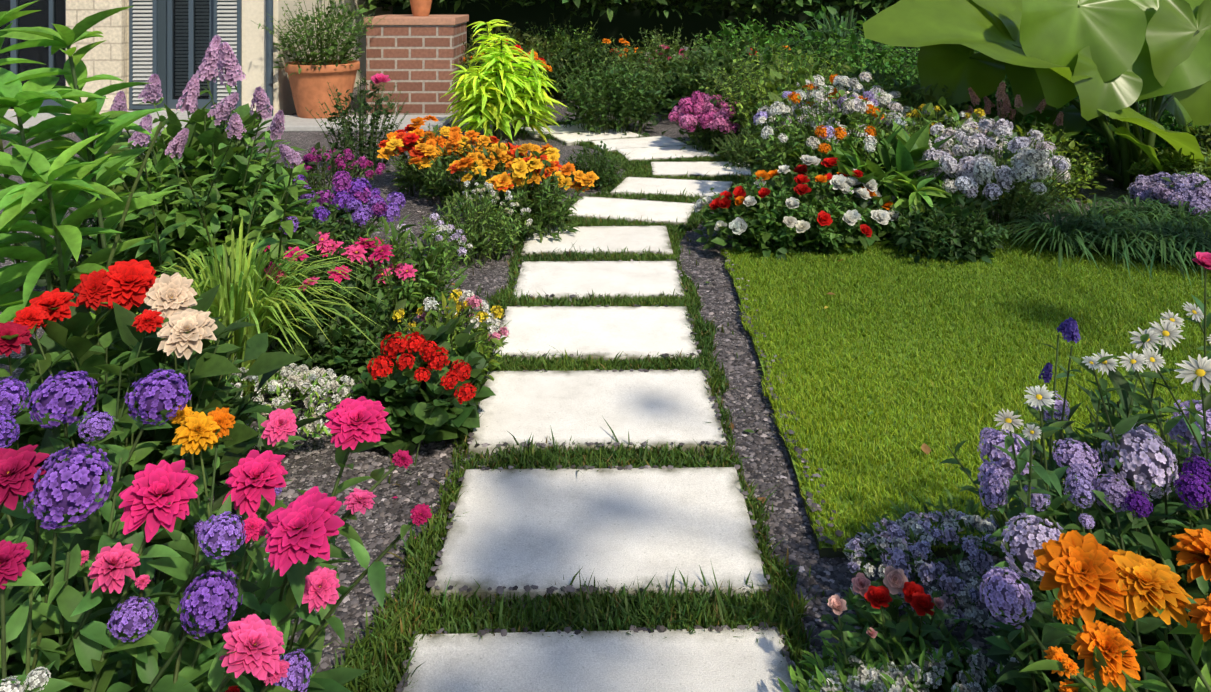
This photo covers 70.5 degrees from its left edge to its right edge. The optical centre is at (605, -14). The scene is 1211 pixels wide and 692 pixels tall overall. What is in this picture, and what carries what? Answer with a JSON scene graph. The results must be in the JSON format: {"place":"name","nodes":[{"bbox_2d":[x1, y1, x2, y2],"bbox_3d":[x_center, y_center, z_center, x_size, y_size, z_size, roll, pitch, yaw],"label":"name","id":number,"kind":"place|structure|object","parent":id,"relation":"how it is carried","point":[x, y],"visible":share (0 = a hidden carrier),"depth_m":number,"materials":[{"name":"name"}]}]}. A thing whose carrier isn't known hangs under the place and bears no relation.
{"place":"outdoors","nodes":[
{"label":"outdoors","id":0,"kind":"place"},
{"bbox_2d":[66,0,127,114],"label":"stone wall","id":1,"kind":"structure","parent":0,"point":[109,56],"depth_m":10.66,"materials":[{"name":"stone"}]},
{"bbox_2d":[175,0,208,95],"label":"blind window","id":2,"kind":"structure","parent":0,"point":[184,52],"depth_m":10.98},
{"bbox_2d":[242,0,392,114],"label":"house wall","id":3,"kind":"structure","parent":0,"point":[253,53],"depth_m":10.80,"materials":[{"name":"paint"}]},
{"bbox_2d":[366,22,466,114],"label":"brick pier","id":4,"kind":"structure","parent":0,"point":[414,62],"depth_m":11.22,"materials":[{"name":"brick"}]},
{"bbox_2d":[364,15,468,24],"bbox_3d":[-2.569,0.456,11.785,1.200,0.101,1.200,0,0,-1],"label":"pillar cap","id":5,"kind":"object","parent":4,"relation":"on","point":[424,20],"visible":0.85,"depth_m":11.19,"materials":[{"name":"stone"}]},
{"bbox_2d":[0,64,1199,691],"bbox_3d":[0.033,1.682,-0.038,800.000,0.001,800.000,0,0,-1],"label":"ground","id":6,"kind":"structure","parent":0,"point":[310,140],"depth_m":3.91,"materials":[{"name":"gravel"}]},
{"bbox_2d":[0,667,50,691],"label":"white phlox","id":7,"kind":"object","parent":6,"relation":"on","point":[35,678],"visible":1,"depth_m":1.14,"materials":[{"name":"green plant"}]},
{"bbox_2d":[0,0,176,515],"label":"lance leaf shrub","id":8,"kind":"object","parent":6,"relation":"on","point":[39,169],"visible":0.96,"depth_m":2.56,"materials":[{"name":"green plant"}]},
{"bbox_2d":[5,156,178,296],"bbox_3d":[-2.689,1.316,4.797,1.208,0.824,1.113,0,0,-1],"label":"house foundation shrub","id":9,"kind":"object","parent":6,"relation":"on","point":[42,282],"visible":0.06,"depth_m":4.47,"materials":[{"name":"green plant"}]},
{"bbox_2d":[8,0,235,109],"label":"window trim","id":10,"kind":"structure","parent":6,"relation":"on","point":[128,68],"depth_m":10.81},
{"bbox_2d":[0,0,64,98],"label":"dark room window","id":11,"kind":"structure","parent":10,"relation":"attached to","point":[61,63],"depth_m":11.39,"materials":[{"name":"grey"}]},
{"bbox_2d":[9,0,65,108],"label":"window frame","id":12,"kind":"object","parent":10,"relation":"attached to","point":[14,68],"visible":0.31,"depth_m":10.90,"materials":[{"name":"wood"}]},
{"bbox_2d":[0,0,64,85],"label":"window glass","id":13,"kind":"object","parent":12,"relation":"in","point":[32,23],"depth_m":10.93,"materials":[{"name":"glass"}]},
{"bbox_2d":[158,0,213,108],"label":"window frame","id":14,"kind":"object","parent":10,"relation":"attached to","point":[165,40],"visible":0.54,"depth_m":10.92,"materials":[{"name":"wood"}]},
{"bbox_2d":[129,0,157,108],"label":"shutter","id":15,"kind":"object","parent":14,"relation":"attached to","point":[143,40],"visible":0.83,"depth_m":10.76,"materials":[{"name":"blue paint"}]},
{"bbox_2d":[173,0,208,98],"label":"window glass","id":16,"kind":"object","parent":14,"relation":"in","point":[202,35],"visible":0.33,"depth_m":10.95,"materials":[{"name":"glass"}]},
{"bbox_2d":[214,0,241,108],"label":"shutter","id":17,"kind":"object","parent":14,"relation":"attached to","point":[228,21],"visible":0.54,"depth_m":10.77,"materials":[{"name":"blue paint"}]},
{"bbox_2d":[174,0,208,98],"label":"dark room window","id":18,"kind":"structure","parent":10,"relation":"attached to","point":[187,47],"depth_m":11.41,"materials":[{"name":"grey"}]},
{"bbox_2d":[266,0,272,115],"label":"downpipe","id":19,"kind":"object","parent":10,"relation":"attached to","point":[269,57],"depth_m":10.71,"materials":[{"name":"white paint"}]},
{"bbox_2d":[27,354,273,536],"bbox_3d":[-1.559,1.483,2.850,0.900,0.526,0.831,0,0,-1],"label":"flowering plant","id":20,"kind":"object","parent":6,"relation":"on","point":[246,402],"visible":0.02,"depth_m":2.93,"materials":[{"name":"green plant"}]},
{"bbox_2d":[0,369,312,691],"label":"purple flowers","id":21,"kind":"object","parent":6,"relation":"on","point":[69,485],"visible":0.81,"depth_m":1.35,"materials":[{"name":"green plant"}]},
{"bbox_2d":[0,259,324,632],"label":"red dahlias","id":22,"kind":"object","parent":6,"relation":"on","point":[161,328],"visible":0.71,"depth_m":2.30,"materials":[{"name":"green plant"}]},
{"bbox_2d":[59,35,323,315],"bbox_3d":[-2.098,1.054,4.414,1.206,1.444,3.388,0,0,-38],"label":"lilac shrub","id":23,"kind":"object","parent":6,"relation":"on","point":[210,166],"visible":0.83,"depth_m":4.09,"materials":[{"name":"green plant"}]},
{"bbox_2d":[0,396,431,691],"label":"pink flowers","id":24,"kind":"object","parent":6,"relation":"on","point":[249,646],"visible":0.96,"depth_m":1.31,"materials":[{"name":"pink plant"}]},
{"bbox_2d":[4,115,452,131],"bbox_3d":[-8.994,1.652,10.319,14.138,0.060,0.880,0,0,-1],"label":"house step","id":25,"kind":"object","parent":6,"relation":"on","point":[294,122],"visible":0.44,"depth_m":10.21,"materials":[{"name":"concrete"}]},
{"bbox_2d":[285,59,359,118],"bbox_3d":[-3.568,1.319,10.800,0.903,0.725,0.903,0,0,-1],"label":"terracotta pot","id":26,"kind":"object","parent":25,"relation":"on","point":[310,87],"visible":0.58,"depth_m":10.48,"materials":[{"name":"ceramic"}]},
{"bbox_2d":[252,0,385,76],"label":"pot shrub","id":27,"kind":"object","parent":26,"relation":"on","point":[328,53],"visible":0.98,"depth_m":10.63,"materials":[{"name":"green plant"}]},
{"bbox_2d":[90,216,388,397],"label":"ornamental grass","id":28,"kind":"object","parent":6,"relation":"on","point":[241,293],"depth_m":3.46,"materials":[{"name":"green plant"}]},
{"bbox_2d":[166,404,325,641],"bbox_3d":[-0.775,1.266,1.747,0.387,0.832,0.240,0,0,-30],"label":"marigold","id":29,"kind":"object","parent":6,"relation":"on","point":[211,427],"visible":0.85,"depth_m":1.71,"materials":[{"name":"orange plant"}]},
{"bbox_2d":[177,191,339,268],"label":"house foundation shrub","id":30,"kind":"object","parent":6,"relation":"on","point":[323,225],"visible":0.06,"depth_m":4.67,"materials":[{"name":"green plant"}]},
{"bbox_2d":[229,363,358,448],"bbox_3d":[-1.270,1.534,3.204,0.788,0.159,0.549,0,0,-1],"label":"white alyssum","id":31,"kind":"object","parent":6,"relation":"on","point":[294,377],"visible":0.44,"depth_m":3.18,"materials":[{"name":"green plant"}]},
{"bbox_2d":[243,210,417,353],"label":"flowers","id":32,"kind":"object","parent":6,"relation":"on","point":[321,238],"visible":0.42,"depth_m":3.97,"materials":[{"name":"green plant"}]},
{"bbox_2d":[289,142,384,221],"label":"flowers","id":33,"kind":"object","parent":6,"relation":"on","point":[312,160],"visible":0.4,"depth_m":6.23,"materials":[{"name":"purple plant"}]},
{"bbox_2d":[270,275,408,397],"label":"flowering plant","id":34,"kind":"object","parent":6,"relation":"on","point":[344,355],"visible":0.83,"depth_m":3.64,"materials":[{"name":"green plant"}]},
{"bbox_2d":[278,170,405,266],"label":"flowers","id":35,"kind":"object","parent":6,"relation":"on","point":[349,197],"visible":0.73,"depth_m":5.10,"materials":[{"name":"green plant"}]},
{"bbox_2d":[305,72,409,175],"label":"pink rose bush","id":36,"kind":"object","parent":6,"relation":"on","point":[349,140],"visible":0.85,"depth_m":7.68,"materials":[{"name":"green plant"}]},
{"bbox_2d":[323,213,475,337],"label":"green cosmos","id":37,"kind":"object","parent":6,"relation":"on","point":[430,282],"visible":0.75,"depth_m":4.30,"materials":[{"name":"green plant"}]},
{"bbox_2d":[380,115,445,186],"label":"orange flowers","id":38,"kind":"object","parent":6,"relation":"on","point":[411,139],"visible":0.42,"depth_m":7.17,"materials":[{"name":"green plant"}]},
{"bbox_2d":[351,314,495,465],"bbox_3d":[-0.692,1.495,3.177,0.558,0.464,0.771,0,0,-1],"label":"red geranium","id":39,"kind":"object","parent":6,"relation":"on","point":[423,382],"visible":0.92,"depth_m":3.10,"materials":[{"name":"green plant"}]},
{"bbox_2d":[377,124,477,197],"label":"orange flowers","id":40,"kind":"object","parent":6,"relation":"on","point":[396,149],"visible":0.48,"depth_m":6.94,"materials":[{"name":"orange plant"}]},
{"bbox_2d":[392,289,511,380],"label":"flowering plant","id":41,"kind":"object","parent":6,"relation":"on","point":[429,312],"visible":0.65,"depth_m":3.71,"materials":[{"name":"multicoloured plant"}]},
{"bbox_2d":[408,130,527,207],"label":"orange flowers","id":42,"kind":"object","parent":6,"relation":"on","point":[420,152],"visible":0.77,"depth_m":6.58,"materials":[{"name":"orange plant"}]},
{"bbox_2d":[418,180,532,267],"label":"light green bush","id":43,"kind":"object","parent":6,"relation":"on","point":[477,239],"visible":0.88,"depth_m":5.28,"materials":[{"name":"green plant"}]},
{"bbox_2d":[455,27,551,104],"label":"orange daylily","id":44,"kind":"object","parent":6,"relation":"on","point":[536,58],"visible":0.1,"depth_m":11.74,"materials":[{"name":"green plant"}]},
{"bbox_2d":[442,19,566,142],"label":"shrub","id":45,"kind":"object","parent":6,"relation":"on","point":[500,97],"visible":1,"depth_m":9.22,"materials":[{"name":"green plant"}]},
{"bbox_2d":[446,136,573,226],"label":"orange flowers","id":46,"kind":"object","parent":6,"relation":"on","point":[498,155],"visible":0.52,"depth_m":6.15,"materials":[{"name":"orange plant"}]},
{"bbox_2d":[459,21,566,105],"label":"border shrub","id":47,"kind":"object","parent":6,"relation":"on","point":[528,42],"visible":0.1,"depth_m":12.35,"materials":[{"name":"green plant"}]},
{"bbox_2d":[507,13,613,97],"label":"lime shrub","id":48,"kind":"object","parent":6,"relation":"on","point":[576,35],"visible":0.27,"depth_m":13.09,"materials":[{"name":"green plant"}]},
{"bbox_2d":[520,123,609,137],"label":"stepping stone","id":49,"kind":"object","parent":6,"relation":"on","point":[556,129],"visible":0.33,"depth_m":9.86,"materials":[{"name":"stone"}]},
{"bbox_2d":[312,119,824,691],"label":"grass","id":50,"kind":"structure","parent":6,"relation":"on","point":[380,655],"depth_m":2.50,"materials":[{"name":"plant"}]},
{"bbox_2d":[152,167,1009,691],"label":"loose pebbles","id":51,"kind":"object","parent":6,"relation":"on","point":[742,437],"visible":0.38,"depth_m":2.82,"materials":[{"name":"gravel"}]},
{"bbox_2d":[538,34,637,101],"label":"shrub","id":52,"kind":"object","parent":6,"relation":"on","point":[555,77],"visible":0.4,"depth_m":12.52,"materials":[{"name":"green plant"}]},
{"bbox_2d":[561,140,627,190],"bbox_3d":[-0.090,1.499,7.198,0.563,0.433,0.575,0,0,-1],"label":"box ball","id":53,"kind":"object","parent":6,"relation":"on","point":[596,166],"depth_m":7.13,"materials":[{"name":"green plant"}]},
{"bbox_2d":[493,306,699,361],"bbox_3d":[-0.045,1.671,4.117,0.932,0.048,0.596,0,0,0],"label":"stepping stone","id":54,"kind":"object","parent":6,"relation":"on","point":[612,332],"visible":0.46,"depth_m":4.09,"materials":[{"name":"stone"}]},
{"bbox_2d":[521,226,672,256],"bbox_3d":[-0.053,1.670,5.597,0.944,0.046,0.599,0,0,0],"label":"stepping stone","id":55,"kind":"object","parent":6,"relation":"on","point":[587,239],"visible":0.56,"depth_m":5.55,"materials":[{"name":"stone"}]},
{"bbox_2d":[486,150,598,242],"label":"marigold plant","id":56,"kind":"object","parent":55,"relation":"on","point":[524,171],"visible":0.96,"depth_m":5.69,"materials":[{"name":"orange plant"}]},
{"bbox_2d":[468,370,726,455],"bbox_3d":[-0.033,1.671,3.377,0.935,0.046,0.600,0,0,-1],"label":"stepping stone","id":57,"kind":"object","parent":6,"relation":"on","point":[655,407],"visible":0.75,"depth_m":3.33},
{"bbox_2d":[551,129,644,145],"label":"stepping stone","id":58,"kind":"object","parent":6,"relation":"on","point":[570,139],"visible":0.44,"depth_m":9.41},
{"bbox_2d":[513,261,685,301],"bbox_3d":[-0.036,1.673,4.857,0.929,0.046,0.591,0,0,0],"label":"stepping stone","id":59,"kind":"object","parent":6,"relation":"on","point":[559,279],"visible":0.67,"depth_m":4.83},
{"bbox_2d":[431,467,768,601],"bbox_3d":[-0.016,1.670,2.637,0.930,0.046,0.598,0,0,0],"label":"stepping stone","id":60,"kind":"object","parent":6,"relation":"on","point":[543,530],"visible":0.9,"depth_m":2.58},
{"bbox_2d":[402,628,797,691],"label":"stepping stone","id":61,"kind":"object","parent":6,"relation":"on","point":[684,660],"visible":0.83,"depth_m":2.09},
{"bbox_2d":[551,53,679,134],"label":"shrub","id":62,"kind":"object","parent":6,"relation":"on","point":[593,107],"visible":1,"depth_m":9.66,"materials":[{"name":"green plant"}]},
{"bbox_2d":[339,0,899,22],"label":"hedge","id":63,"kind":"object","parent":6,"relation":"on","point":[747,6],"visible":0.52,"depth_m":13.90,"materials":[{"name":"green plant"}]},
{"bbox_2d":[568,196,694,225],"bbox_3d":[0.189,1.671,6.349,0.921,0.046,0.599,0,-1,16],"label":"stepping stone","id":64,"kind":"object","parent":6,"relation":"on","point":[656,211],"visible":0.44,"depth_m":6.33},
{"bbox_2d":[588,136,686,151],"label":"stepping stone","id":65,"kind":"object","parent":6,"relation":"on","point":[656,141],"visible":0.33,"depth_m":9.04,"materials":[{"name":"stone"}]},
{"bbox_2d":[393,0,918,63],"bbox_3d":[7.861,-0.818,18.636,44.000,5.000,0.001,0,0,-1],"label":"hedge","id":66,"kind":"object","parent":6,"relation":"on","point":[626,25],"depth_m":18.57,"materials":[{"name":"green plant"}]},
{"bbox_2d":[600,23,721,116],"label":"border shrub","id":67,"kind":"object","parent":6,"relation":"on","point":[654,54],"visible":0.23,"depth_m":11.58,"materials":[{"name":"green plant"}]},
{"bbox_2d":[616,145,717,160],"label":"stepping stone","id":68,"kind":"object","parent":6,"relation":"on","point":[656,153],"visible":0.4,"depth_m":8.51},
{"bbox_2d":[610,177,732,198],"bbox_3d":[0.557,1.673,7.060,0.923,0.046,0.600,0,0,14],"label":"stepping stone","id":69,"kind":"object","parent":6,"relation":"on","point":[636,185],"visible":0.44,"depth_m":7.06,"materials":[{"name":"stone"}]},
{"bbox_2d":[651,162,755,178],"bbox_3d":[0.872,1.669,7.769,0.907,0.047,0.588,0,0,1],"label":"stepping stone","id":70,"kind":"object","parent":6,"relation":"on","point":[664,169],"visible":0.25,"depth_m":7.72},
{"bbox_2d":[668,91,743,153],"bbox_3d":[1.110,1.388,8.754,0.854,0.654,0.962,0,0,15],"label":"pink phlox","id":71,"kind":"object","parent":6,"relation":"on","point":[705,113],"visible":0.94,"depth_m":8.51,"materials":[{"name":"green plant"}]},
{"bbox_2d":[657,34,812,122],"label":"flowering shrub","id":72,"kind":"object","parent":6,"relation":"on","point":[689,86],"visible":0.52,"depth_m":10.61,"materials":[{"name":"green plant"}]},
{"bbox_2d":[692,15,817,79],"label":"border shrub","id":73,"kind":"object","parent":6,"relation":"on","point":[751,27],"visible":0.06,"depth_m":11.85,"materials":[{"name":"green plant"}]},
{"bbox_2d":[712,122,802,169],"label":"shrub","id":74,"kind":"object","parent":6,"relation":"on","point":[740,156],"visible":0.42,"depth_m":7.86,"materials":[{"name":"green plant"}]},
{"bbox_2d":[694,37,883,160],"bbox_3d":[1.690,1.099,8.454,1.597,1.302,1.653,0,0,-32],"label":"lime shrub","id":75,"kind":"object","parent":6,"relation":"on","point":[745,102],"visible":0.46,"depth_m":8.34,"materials":[{"name":"green plant"}]},
{"bbox_2d":[693,155,898,260],"bbox_3d":[1.224,1.418,5.531,1.332,0.648,1.019,0,0,19],"label":"rose bush","id":76,"kind":"object","parent":6,"relation":"on","point":[766,218],"visible":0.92,"depth_m":5.37,"materials":[{"name":"green plant"}]},
{"bbox_2d":[733,51,904,132],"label":"border shrub","id":77,"kind":"object","parent":6,"relation":"on","point":[818,68],"visible":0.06,"depth_m":8.79,"materials":[{"name":"green plant"}]},
{"bbox_2d":[743,60,909,196],"bbox_3d":[1.670,1.150,6.526,1.299,1.133,1.389,0,0,-1],"label":"white flowering bush","id":78,"kind":"object","parent":6,"relation":"on","point":[818,145],"visible":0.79,"depth_m":6.36,"materials":[{"name":"white plant"}]},
{"bbox_2d":[759,5,916,75],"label":"shrub","id":79,"kind":"object","parent":6,"relation":"on","point":[826,32],"visible":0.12,"depth_m":11.22,"materials":[{"name":"green plant"}]},
{"bbox_2d":[763,5,919,96],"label":"border shrub","id":80,"kind":"object","parent":6,"relation":"on","point":[882,56],"visible":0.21,"depth_m":10.05,"materials":[{"name":"green plant"}]},
{"bbox_2d":[761,72,933,154],"bbox_3d":[1.969,1.211,6.899,1.312,1.035,1.302,0,0,27],"label":"white phlox","id":81,"kind":"object","parent":6,"relation":"on","point":[882,97],"visible":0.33,"depth_m":6.72,"materials":[{"name":"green plant"}]},
{"bbox_2d":[799,638,928,691],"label":"alyssum","id":82,"kind":"object","parent":6,"relation":"on","point":[830,673],"visible":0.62,"depth_m":1.92,"materials":[{"name":"white plant"}]},
{"bbox_2d":[725,255,1003,557],"bbox_3d":[3.802,1.667,4.526,6.377,0.030,3.956,0,0,-1],"label":"lawn edging","id":83,"kind":"object","parent":6,"relation":"on","point":[828,552],"visible":0.08,"depth_m":2.52,"materials":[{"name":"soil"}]},
{"bbox_2d":[786,120,997,250],"bbox_3d":[1.965,1.414,5.955,1.422,1.051,1.487,0,0,-1],"label":"green hosta","id":84,"kind":"object","parent":6,"relation":"on","point":[901,184],"visible":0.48,"depth_m":5.66,"materials":[{"name":"green plant"}]},
{"bbox_2d":[818,565,974,691],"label":"flower plant","id":85,"kind":"object","parent":6,"relation":"on","point":[873,618],"visible":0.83,"depth_m":1.99,"materials":[{"name":"green plant"}]},
{"bbox_2d":[777,631,1031,691],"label":"flowering plant","id":86,"kind":"object","parent":6,"relation":"on","point":[930,656],"visible":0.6,"depth_m":1.91,"materials":[{"name":"green plant"}]},
{"bbox_2d":[838,76,976,142],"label":"flowering plant","id":87,"kind":"object","parent":6,"relation":"on","point":[918,98],"visible":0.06,"depth_m":7.47,"materials":[{"name":"green plant"}]},
{"bbox_2d":[842,63,977,135],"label":"shrub","id":88,"kind":"object","parent":6,"relation":"on","point":[876,75],"visible":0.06,"depth_m":8.29,"materials":[{"name":"green plant"}]},
{"bbox_2d":[842,486,1017,635],"bbox_3d":[0.954,1.537,2.336,0.617,0.154,0.474,0,0,-1],"label":"flowering plant","id":89,"kind":"object","parent":6,"relation":"on","point":[885,534],"visible":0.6,"depth_m":2.28,"materials":[{"name":"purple plant"}]},
{"bbox_2d":[853,96,1012,206],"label":"flowering plant","id":90,"kind":"object","parent":6,"relation":"on","point":[947,115],"visible":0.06,"depth_m":6.48,"materials":[{"name":"green plant"}]},
{"bbox_2d":[885,195,1015,266],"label":"shrub","id":91,"kind":"object","parent":6,"relation":"on","point":[974,237],"visible":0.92,"depth_m":5.19,"materials":[{"name":"green plant"}]},
{"bbox_2d":[719,225,1210,553],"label":"lawn turf","id":92,"kind":"structure","parent":6,"relation":"on","point":[880,441],"depth_m":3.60,"materials":[{"name":"plant"}]},
{"bbox_2d":[885,62,1091,154],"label":"flowering plant","id":93,"kind":"object","parent":6,"relation":"on","point":[1077,138],"visible":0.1,"depth_m":7.70,"materials":[{"name":"green plant"}]},
{"bbox_2d":[912,112,1082,234],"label":"white flowering shrub","id":94,"kind":"object","parent":6,"relation":"on","point":[1029,166],"visible":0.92,"depth_m":5.68,"materials":[{"name":"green plant"}]},
{"bbox_2d":[961,81,1063,146],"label":"flower spikes","id":95,"kind":"object","parent":6,"relation":"on","point":[1003,110],"visible":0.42,"depth_m":7.14,"materials":[{"name":"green plant"}]},
{"bbox_2d":[863,0,1210,190],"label":"elephant ear","id":96,"kind":"object","parent":6,"relation":"on","point":[1113,60],"visible":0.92,"depth_m":6.98},
{"bbox_2d":[993,120,1106,210],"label":"yellow green shrub","id":97,"kind":"object","parent":6,"relation":"on","point":[1074,190],"visible":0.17,"depth_m":6.46,"materials":[{"name":"green plant"}]},
{"bbox_2d":[1024,317,1100,519],"bbox_3d":[1.059,1.216,1.989,0.205,0.931,0.138,0,0,-1],"label":"blue salvia","id":98,"kind":"object","parent":6,"relation":"on","point":[1069,328],"visible":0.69,"depth_m":1.97,"materials":[{"name":"green plant"}]},
{"bbox_2d":[939,302,1210,691],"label":"white daisies","id":99,"kind":"object","parent":6,"relation":"on","point":[1040,478],"visible":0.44,"depth_m":1.88,"materials":[{"name":"green plant"}]},
{"bbox_2d":[958,391,1210,691],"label":"purple flowers","id":100,"kind":"object","parent":6,"relation":"on","point":[1145,464],"visible":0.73,"depth_m":1.74,"materials":[{"name":"purple plant"}]},
{"bbox_2d":[1000,188,1210,289],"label":"ornamental grass","id":101,"kind":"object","parent":6,"relation":"on","point":[1146,230],"depth_m":5.25,"materials":[{"name":"green plant"}]},
{"bbox_2d":[1020,528,1210,691],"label":"marigolds","id":102,"kind":"object","parent":6,"relation":"on","point":[1127,588],"visible":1,"depth_m":1.24,"materials":[{"name":"orange plant"}]},
{"bbox_2d":[1059,96,1204,170],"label":"border shrub","id":103,"kind":"object","parent":6,"relation":"on","point":[1094,135],"visible":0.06,"depth_m":7.67,"materials":[{"name":"green plant"}]},
{"bbox_2d":[1084,252,1210,538],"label":"tall pink bloom","id":104,"kind":"object","parent":6,"relation":"on","point":[1203,259],"visible":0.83,"depth_m":1.94,"materials":[{"name":"green plant"}]},
{"bbox_2d":[1125,146,1210,199],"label":"border shrub","id":105,"kind":"object","parent":6,"relation":"on","point":[1177,161],"visible":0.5,"depth_m":6.60,"materials":[{"name":"green plant"}]},
{"bbox_2d":[1127,170,1210,227],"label":"flowering shrub","id":106,"kind":"object","parent":6,"relation":"on","point":[1183,187],"visible":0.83,"depth_m":5.89,"materials":[{"name":"purple plant"}]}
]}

